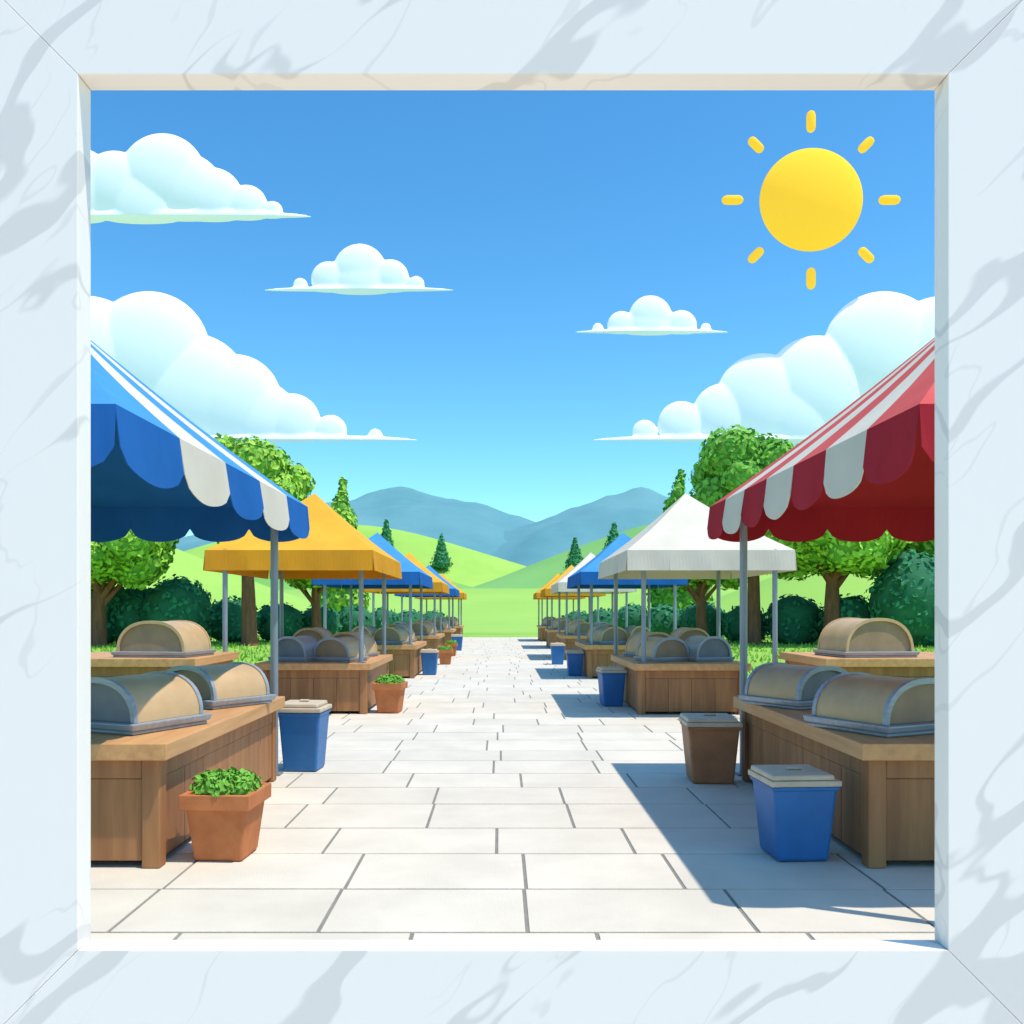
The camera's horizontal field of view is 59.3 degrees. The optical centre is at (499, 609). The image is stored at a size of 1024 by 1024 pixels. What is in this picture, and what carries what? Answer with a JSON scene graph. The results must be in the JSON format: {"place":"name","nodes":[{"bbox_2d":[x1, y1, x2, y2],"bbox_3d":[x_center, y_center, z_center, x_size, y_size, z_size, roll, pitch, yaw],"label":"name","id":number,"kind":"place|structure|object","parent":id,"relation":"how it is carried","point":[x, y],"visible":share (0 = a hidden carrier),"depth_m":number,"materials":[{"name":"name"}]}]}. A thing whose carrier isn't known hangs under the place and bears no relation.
{"place":"outdoors","nodes":[
{"label":"outdoors","id":0,"kind":"place"},
{"bbox_2d":[91,133,310,223],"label":"cloud","id":1,"kind":"structure","parent":0,"point":[161,178],"depth_m":896.56,"materials":[{"name":"white"}]},
{"bbox_2d":[115,549,310,634],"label":"hill","id":2,"kind":"structure","parent":0,"point":[188,566],"depth_m":92.17,"materials":[{"name":"green plant"}]},
{"bbox_2d":[310,476,370,611],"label":"poplar tree","id":3,"kind":"object","parent":2,"relation":"on","point":[341,507],"visible":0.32,"depth_m":67.26,"materials":[{"name":"green plant"}]},
{"bbox_2d":[91,291,414,442],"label":"cloud","id":4,"kind":"structure","parent":0,"point":[168,349],"depth_m":895.47,"materials":[{"name":"white"}]},
{"bbox_2d":[172,486,534,556],"bbox_3d":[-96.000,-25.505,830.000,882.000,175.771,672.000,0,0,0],"label":"mountain","id":5,"kind":"structure","parent":0,"point":[479,527],"depth_m":725.69,"materials":[{"name":"blue"}]},
{"bbox_2d":[184,525,526,586],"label":"hill","id":6,"kind":"structure","parent":0,"point":[471,568],"depth_m":359.48,"materials":[{"name":"green plant"}]},
{"bbox_2d":[381,519,396,549],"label":"pine tree","id":7,"kind":"object","parent":6,"relation":"on","point":[386,534],"visible":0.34,"depth_m":338.84,"materials":[{"name":"green plant"}]},
{"bbox_2d":[430,533,452,570],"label":"pine tree","id":8,"kind":"object","parent":6,"relation":"on","point":[441,561],"visible":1,"depth_m":343.26,"materials":[{"name":"green plant"}]},
{"bbox_2d":[240,571,473,589],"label":"hill","id":9,"kind":"structure","parent":0,"point":[265,582],"depth_m":203.12,"materials":[{"name":"green plant"}]},
{"bbox_2d":[265,244,452,294],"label":"cloud","id":10,"kind":"structure","parent":0,"point":[359,269],"depth_m":898.03,"materials":[{"name":"white"}]},
{"bbox_2d":[284,588,736,632],"bbox_3d":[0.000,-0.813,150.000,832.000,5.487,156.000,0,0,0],"label":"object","id":11,"kind":"structure","parent":0,"point":[488,610],"depth_m":116.56,"materials":[{"name":"green plant"}]},
{"bbox_2d":[90,90,934,536],"label":"sky","id":12,"kind":"structure","parent":0,"point":[546,215],"materials":[{"name":"blue"}]},
{"bbox_2d":[91,637,934,939],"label":"stone paving","id":13,"kind":"structure","parent":0,"point":[501,789],"depth_m":6.86,"materials":[{"name":"white stone"}]},
{"bbox_2d":[91,340,309,867],"bbox_3d":[-3.900,-0.401,7.725,3.480,4.478,5.230,0,0,0],"label":"market stall","id":14,"kind":"object","parent":13,"relation":"on","point":[162,470],"visible":0.52,"depth_m":7.12,"materials":[{"name":"blue fabric"}]},
{"bbox_2d":[91,671,211,735],"bbox_3d":[-2.980,0.727,7.250,0.944,0.422,0.844,0,0,24],"label":"chafing dish","id":15,"kind":"object","parent":14,"relation":"on","point":[149,702],"visible":0.76,"depth_m":6.96,"materials":[{"name":"metal"}]},
{"bbox_2d":[167,662,275,709],"bbox_3d":[-2.860,0.737,9.000,0.914,0.402,0.815,0,0,32],"label":"chafing dish","id":16,"kind":"object","parent":14,"relation":"on","point":[230,685],"visible":0.81,"depth_m":8.75,"materials":[{"name":"metal"}]},
{"bbox_2d":[179,767,270,860],"bbox_3d":[-2.053,1.513,6.744,0.525,0.646,0.536,0,0,3],"label":"potted plant","id":17,"kind":"object","parent":13,"relation":"on","point":[224,809],"visible":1,"depth_m":6.55,"materials":[{"name":"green plant"}]},
{"bbox_2d":[203,493,401,713],"bbox_3d":[-3.520,-0.191,17.100,2.880,4.058,4.280,0,0,0],"label":"market stall","id":18,"kind":"object","parent":13,"relation":"on","point":[333,545],"visible":0.81,"depth_m":15.91,"materials":[{"name":"yellow fabric"}]},
{"bbox_2d":[268,635,317,661],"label":"chafing dish","id":19,"kind":"object","parent":18,"relation":"on","point":[296,649],"visible":0.75,"depth_m":16.34,"materials":[{"name":"metal"}]},
{"bbox_2d":[293,627,331,641],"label":"chafing dish","id":20,"kind":"object","parent":18,"relation":"on","point":[318,634],"visible":0.29,"depth_m":18.03,"materials":[{"name":"metal"}]},
{"bbox_2d":[313,636,368,661],"bbox_3d":[-2.950,0.717,16.600,0.844,0.442,0.695,0,0,23],"label":"chafing dish","id":21,"kind":"object","parent":18,"relation":"on","point":[334,649],"visible":0.94,"depth_m":16.36,"materials":[{"name":"metal"}]},
{"bbox_2d":[331,631,379,656],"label":"chafing dish","id":22,"kind":"object","parent":18,"relation":"on","point":[370,644],"visible":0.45,"depth_m":18.05,"materials":[{"name":"metal"}]},
{"bbox_2d":[278,699,331,771],"bbox_3d":[-2.260,1.434,10.400,0.524,0.804,0.524,0,0,3],"label":"blue bin","id":23,"kind":"object","parent":13,"relation":"on","point":[303,724],"visible":0.92,"depth_m":10.19,"materials":[{"name":"plastic"}]},
{"bbox_2d":[311,532,432,677],"bbox_3d":[-3.500,-0.191,25.700,2.880,4.058,4.480,0,0,0],"label":"market stall","id":24,"kind":"object","parent":13,"relation":"on","point":[406,661],"visible":0.55,"depth_m":24.22,"materials":[{"name":"blue fabric"}]},
{"bbox_2d":[352,626,376,636],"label":"chafing dish","id":25,"kind":"object","parent":24,"relation":"on","point":[370,630],"visible":0.3,"depth_m":24.72,"materials":[{"name":"metal"}]},
{"bbox_2d":[373,626,412,643],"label":"chafing dish","id":26,"kind":"object","parent":24,"relation":"on","point":[397,634],"visible":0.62,"depth_m":24.70,"materials":[{"name":"metal"}]},
{"bbox_2d":[386,624,416,641],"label":"chafing dish","id":27,"kind":"object","parent":24,"relation":"on","point":[406,626],"visible":0.28,"depth_m":26.40,"materials":[{"name":"metal"}]},
{"bbox_2d":[372,674,407,712],"bbox_3d":[-1.983,1.498,16.200,0.546,0.675,0.549,0,0,6],"label":"potted plant","id":28,"kind":"object","parent":13,"relation":"on","point":[389,689],"visible":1,"depth_m":15.99,"materials":[{"name":"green plant"}]},
{"bbox_2d":[364,553,449,656],"bbox_3d":[-3.500,-0.191,34.700,2.880,4.058,4.480,0,0,0],"label":"market stall","id":29,"kind":"object","parent":13,"relation":"on","point":[435,640],"visible":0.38,"depth_m":33.28,"materials":[{"name":"yellow fabric"}]},
{"bbox_2d":[393,621,408,624],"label":"chafing dish","id":30,"kind":"object","parent":29,"relation":"on","point":[403,622],"visible":0.26,"depth_m":33.71,"materials":[{"name":"metal"}]},
{"bbox_2d":[412,622,433,634],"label":"chafing dish","id":31,"kind":"object","parent":29,"relation":"on","point":[428,628],"visible":0.52,"depth_m":33.72,"materials":[{"name":"metal"}]},
{"bbox_2d":[416,620,437,633],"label":"chafing dish","id":32,"kind":"object","parent":29,"relation":"on","point":[430,622],"visible":0.23,"depth_m":35.44,"materials":[{"name":"metal"}]},
{"bbox_2d":[394,565,459,645],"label":"market stall","id":33,"kind":"object","parent":13,"relation":"on","point":[453,592],"visible":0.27,"depth_m":42.72,"materials":[{"name":"blue fabric"}]},
{"bbox_2d":[431,619,447,629],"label":"chafing dish","id":34,"kind":"object","parent":33,"relation":"on","point":[444,625],"visible":0.44,"depth_m":43.18,"materials":[{"name":"metal"}]},
{"bbox_2d":[420,648,438,674],"bbox_3d":[-2.000,1.464,25.600,0.504,0.743,0.504,0,0,0],"label":"blue bin","id":35,"kind":"object","parent":13,"relation":"on","point":[429,657],"visible":1,"depth_m":25.39,"materials":[{"name":"plastic"}]},
{"bbox_2d":[415,573,466,634],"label":"market stall","id":36,"kind":"object","parent":13,"relation":"on","point":[459,628],"visible":0.36,"depth_m":52.76,"materials":[{"name":"yellow fabric"}]},
{"bbox_2d":[445,618,457,625],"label":"chafing dish","id":37,"kind":"object","parent":36,"relation":"on","point":[455,622],"visible":0.34,"depth_m":53.21,"materials":[{"name":"metal"}]},
{"bbox_2d":[438,645,452,663],"bbox_3d":[-1.853,1.517,30.499,0.506,0.638,0.523,0,0,0],"label":"potted plant","id":38,"kind":"object","parent":13,"relation":"on","point":[445,654],"visible":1,"depth_m":30.30,"materials":[{"name":"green plant"}]},
{"bbox_2d":[445,640,457,655],"bbox_3d":[-1.956,1.517,36.001,0.517,0.638,0.508,0,0,0],"label":"potted plant","id":39,"kind":"object","parent":13,"relation":"on","point":[453,644],"visible":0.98,"depth_m":35.81,"materials":[{"name":"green plant"}]},
{"bbox_2d":[451,634,462,649],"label":"blue bin","id":40,"kind":"object","parent":13,"relation":"on","point":[458,638],"visible":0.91,"depth_m":40.76,"materials":[{"name":"plastic"}]},
{"bbox_2d":[550,642,564,663],"bbox_3d":[1.950,1.464,30.500,0.504,0.743,0.504,0,0,0],"label":"blue bin","id":41,"kind":"object","parent":13,"relation":"on","point":[557,652],"visible":1,"depth_m":30.29,"materials":[{"name":"plastic"}]},
{"bbox_2d":[565,649,583,675],"bbox_3d":[2.100,1.464,25.300,0.504,0.743,0.504,0,0,0],"label":"blue bin","id":42,"kind":"object","parent":13,"relation":"on","point":[574,657],"visible":1,"depth_m":25.09,"materials":[{"name":"plastic"}]},
{"bbox_2d":[596,666,626,705],"bbox_3d":[2.140,1.454,17.300,0.504,0.764,0.504,0,0,-6],"label":"blue bin","id":43,"kind":"object","parent":13,"relation":"on","point":[611,681],"visible":1,"depth_m":17.09,"materials":[{"name":"plastic"}]},
{"bbox_2d":[567,532,688,677],"bbox_3d":[3.500,-0.191,25.700,2.880,4.058,4.480,0,0,0],"label":"market stall","id":44,"kind":"object","parent":13,"relation":"on","point":[585,576],"visible":0.48,"depth_m":24.22,"materials":[{"name":"blue fabric"}]},
{"bbox_2d":[585,624,613,641],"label":"chafing dish","id":45,"kind":"object","parent":44,"relation":"on","point":[595,626],"visible":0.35,"depth_m":26.40,"materials":[{"name":"metal"}]},
{"bbox_2d":[589,626,627,643],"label":"chafing dish","id":46,"kind":"object","parent":44,"relation":"on","point":[603,634],"visible":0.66,"depth_m":24.71,"materials":[{"name":"metal"}]},
{"bbox_2d":[625,625,649,638],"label":"chafing dish","id":47,"kind":"object","parent":44,"relation":"on","point":[631,630],"visible":0.3,"depth_m":24.71,"materials":[{"name":"metal"}]},
{"bbox_2d":[598,493,796,714],"bbox_3d":[3.520,-0.191,17.100,2.880,4.058,4.280,0,0,0],"label":"market stall","id":48,"kind":"object","parent":13,"relation":"on","point":[674,541],"visible":0.86,"depth_m":15.82,"materials":[{"name":"white fabric"}]},
{"bbox_2d":[622,631,670,656],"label":"chafing dish","id":49,"kind":"object","parent":48,"relation":"on","point":[633,641],"visible":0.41,"depth_m":18.06,"materials":[{"name":"metal"}]},
{"bbox_2d":[633,636,689,661],"bbox_3d":[3.000,0.717,16.600,0.844,0.442,0.695,0,0,-23],"label":"chafing dish","id":50,"kind":"object","parent":48,"relation":"on","point":[668,649],"visible":0.96,"depth_m":16.36,"materials":[{"name":"metal"}]},
{"bbox_2d":[670,627,709,640],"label":"chafing dish","id":51,"kind":"object","parent":48,"relation":"on","point":[683,633],"visible":0.31,"depth_m":18.03,"materials":[{"name":"metal"}]},
{"bbox_2d":[684,635,734,661],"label":"chafing dish","id":52,"kind":"object","parent":48,"relation":"on","point":[709,649],"visible":0.86,"depth_m":16.35,"materials":[{"name":"metal"}]},
{"bbox_2d":[679,713,742,783],"bbox_3d":[2.260,1.474,9.700,0.584,0.723,0.584,0,0,3],"label":"brown bin","id":53,"kind":"object","parent":13,"relation":"on","point":[710,742],"visible":1,"depth_m":9.46,"materials":[{"name":"plastic"}]},
{"bbox_2d":[748,764,841,860],"bbox_3d":[2.200,1.505,6.750,0.524,0.663,0.524,0,0,-3],"label":"blue bin","id":54,"kind":"object","parent":13,"relation":"on","point":[795,805],"visible":1,"depth_m":6.54,"materials":[{"name":"plastic"}]},
{"bbox_2d":[707,337,934,867],"bbox_3d":[4.100,-0.401,7.725,3.480,4.478,5.230,0,0,0],"label":"market stall","id":55,"kind":"object","parent":13,"relation":"on","point":[861,468],"visible":0.51,"depth_m":7.13,"materials":[{"name":"red fabric"}]},
{"bbox_2d":[738,662,846,709],"bbox_3d":[2.980,0.737,8.950,0.894,0.402,0.795,0,0,-30],"label":"chafing dish","id":56,"kind":"object","parent":55,"relation":"on","point":[782,685],"visible":0.83,"depth_m":8.70,"materials":[{"name":"metal"}]},
{"bbox_2d":[803,672,934,737],"bbox_3d":[3.080,0.727,7.150,0.974,0.422,0.844,0,0,-26],"label":"chafing dish","id":57,"kind":"object","parent":55,"relation":"on","point":[871,704],"visible":0.81,"depth_m":6.86,"materials":[{"name":"metal"}]},
{"bbox_3d":[0.000,-0.355,2.072,6.400,4.410,0.115,0,0,0],"label":"marble wall","id":58,"kind":"object","parent":13,"relation":"on","visible":0},
{"bbox_2d":[0,0,90,1023],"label":"jamb","id":59,"kind":"object","parent":58,"relation":"attached to","point":[45,514],"visible":1,"depth_m":2.00,"materials":[{"name":"white stone"}]},
{"bbox_2d":[4,0,1021,89],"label":"head","id":60,"kind":"object","parent":58,"relation":"attached to","point":[512,44],"visible":1,"depth_m":2.00},
{"bbox_2d":[5,940,1020,1023],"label":"bottom rail","id":61,"kind":"object","parent":58,"relation":"attached to","point":[512,982],"visible":1,"depth_m":2.00,"materials":[{"name":"white stone"}]},
{"bbox_2d":[935,0,1023,1023],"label":"jamb","id":62,"kind":"object","parent":58,"relation":"attached to","point":[979,513],"visible":1,"depth_m":2.00,"materials":[{"name":"white stone"}]},
{"bbox_2d":[91,633,934,677],"bbox_3d":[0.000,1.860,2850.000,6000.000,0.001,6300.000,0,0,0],"label":"grass ground","id":63,"kind":"structure","parent":0,"point":[753,653],"depth_m":42.38,"materials":[{"name":"green plant"}]},
{"bbox_2d":[91,529,178,646],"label":"tree","id":64,"kind":"object","parent":63,"relation":"on","point":[130,559],"visible":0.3,"depth_m":45.12,"materials":[{"name":"green plant"}]},
{"bbox_2d":[91,652,238,677],"bbox_3d":[-5.875,1.269,14.000,3.000,1.138,2.150,0,0,0],"label":"serving counter","id":65,"kind":"object","parent":63,"relation":"on","point":[105,664],"visible":0.09,"depth_m":13.01,"materials":[{"name":"brown wood"}]},
{"bbox_2d":[110,620,215,657],"bbox_3d":[-5.100,0.427,13.700,1.192,0.542,0.994,0,0,8],"label":"chafing dish","id":66,"kind":"object","parent":65,"relation":"on","point":[175,639],"visible":1,"depth_m":13.32,"materials":[{"name":"metal"}]},
{"bbox_2d":[215,433,315,645],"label":"tree","id":67,"kind":"object","parent":63,"relation":"on","point":[267,460],"visible":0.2,"depth_m":45.92,"materials":[{"name":"green plant"}]},
{"bbox_2d":[91,574,447,643],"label":"hedge","id":68,"kind":"object","parent":63,"relation":"on","point":[175,598],"visible":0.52,"depth_m":48.91,"materials":[{"name":"green plant"}]},
{"bbox_2d":[284,578,347,627],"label":"tree","id":69,"kind":"object","parent":63,"relation":"on","point":[305,584],"visible":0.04,"depth_m":52.79,"materials":[{"name":"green plant"}]},
{"bbox_2d":[533,573,584,640],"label":"market stall","id":70,"kind":"object","parent":63,"relation":"on","point":[541,631],"visible":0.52,"depth_m":52.72,"materials":[{"name":"yellow fabric"}]},
{"bbox_2d":[543,618,555,625],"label":"chafing dish","id":71,"kind":"object","parent":70,"relation":"on","point":[549,622],"visible":0.33,"depth_m":53.17,"materials":[{"name":"metal"}]},
{"bbox_2d":[540,565,605,648],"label":"market stall","id":72,"kind":"object","parent":63,"relation":"on","point":[551,636],"visible":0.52,"depth_m":42.78,"materials":[{"name":"yellow fabric"}]},
{"bbox_2d":[553,619,569,629],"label":"chafing dish","id":73,"kind":"object","parent":72,"relation":"on","point":[562,624],"visible":0.54,"depth_m":43.19,"materials":[{"name":"metal"}]},
{"bbox_2d":[551,553,636,659],"bbox_3d":[3.500,-0.191,34.700,2.880,4.058,4.480,0,0,0],"label":"market stall","id":74,"kind":"object","parent":63,"relation":"on","point":[559,587],"visible":0.42,"depth_m":33.22,"materials":[{"name":"white fabric"}]},
{"bbox_2d":[564,620,585,633],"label":"chafing dish","id":75,"kind":"object","parent":74,"relation":"on","point":[570,622],"visible":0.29,"depth_m":35.45,"materials":[{"name":"metal"}]},
{"bbox_2d":[565,622,589,634],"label":"chafing dish","id":76,"kind":"object","parent":74,"relation":"on","point":[584,628],"visible":0.59,"depth_m":33.71,"materials":[{"name":"metal"}]},
{"bbox_2d":[593,621,608,624],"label":"chafing dish","id":77,"kind":"object","parent":74,"relation":"on","point":[597,622],"visible":0.23,"depth_m":33.70,"materials":[{"name":"metal"}]},
{"bbox_2d":[664,571,747,632],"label":"tree","id":78,"kind":"object","parent":63,"relation":"on","point":[699,597],"depth_m":49.77,"materials":[{"name":"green plant"}]},
{"bbox_2d":[688,424,797,644],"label":"tree","id":79,"kind":"object","parent":63,"relation":"on","point":[732,459],"visible":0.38,"depth_m":47.20,"materials":[{"name":"green plant"}]},
{"bbox_2d":[561,548,934,646],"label":"hedge","id":80,"kind":"object","parent":63,"relation":"on","point":[902,589],"visible":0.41,"depth_m":47.31,"materials":[{"name":"green plant"}]},
{"bbox_2d":[764,529,911,628],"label":"tree","id":81,"kind":"object","parent":63,"relation":"on","point":[831,559],"visible":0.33,"depth_m":45.27,"materials":[{"name":"green plant"}]},
{"bbox_2d":[779,652,934,678],"bbox_3d":[6.025,1.269,14.000,2.700,1.138,2.150,0,0,0],"label":"serving counter","id":82,"kind":"object","parent":63,"relation":"on","point":[921,665],"visible":0.2,"depth_m":13.01,"materials":[{"name":"brown wood"}]},
{"bbox_2d":[812,617,919,657],"bbox_3d":[5.550,0.407,13.700,1.192,0.582,0.994,0,0,-8],"label":"chafing dish","id":83,"kind":"object","parent":82,"relation":"on","point":[850,637],"visible":1,"depth_m":13.32,"materials":[{"name":"metal"}]},
{"bbox_2d":[903,539,934,557],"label":"tree","id":84,"kind":"object","parent":63,"relation":"on","point":[925,546],"visible":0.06,"depth_m":47.32,"materials":[{"name":"green plant"}]},
{"bbox_2d":[474,524,649,588],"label":"hill","id":85,"kind":"structure","parent":0,"point":[542,573],"depth_m":312.83,"materials":[{"name":"green plant"}]},
{"bbox_2d":[563,537,583,569],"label":"pine tree","id":86,"kind":"object","parent":85,"relation":"on","point":[575,558],"visible":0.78,"depth_m":298.50,"materials":[{"name":"green plant"}]},
{"bbox_2d":[602,522,618,549],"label":"pine tree","id":87,"kind":"object","parent":85,"relation":"on","point":[613,533],"visible":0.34,"depth_m":299.06,"materials":[{"name":"green plant"}]},
{"bbox_2d":[491,487,667,565],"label":"mountain","id":88,"kind":"structure","parent":0,"point":[538,541],"depth_m":662.41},
{"bbox_2d":[576,296,727,335],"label":"cloud","id":89,"kind":"structure","parent":0,"point":[650,315],"depth_m":898.42,"materials":[{"name":"white"}]},
{"bbox_2d":[537,574,771,589],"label":"hill","id":90,"kind":"structure","parent":0,"point":[763,577],"depth_m":212.22,"materials":[{"name":"green plant"}]},
{"bbox_2d":[595,291,934,442],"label":"cloud","id":91,"kind":"structure","parent":0,"point":[798,390],"depth_m":895.70,"materials":[{"name":"white"}]},
{"bbox_2d":[710,570,876,617],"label":"hill","id":92,"kind":"structure","parent":0,"point":[812,587],"depth_m":89.12,"materials":[{"name":"green plant"}]},
{"bbox_2d":[646,469,714,610],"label":"poplar tree","id":93,"kind":"object","parent":92,"relation":"on","point":[658,596],"visible":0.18,"depth_m":67.02,"materials":[{"name":"green plant"}]},
{"bbox_2d":[722,110,900,289],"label":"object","id":94,"kind":"object","parent":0,"point":[811,199],"visible":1,"depth_m":883.92,"materials":[{"name":"yellow"}]}
]}

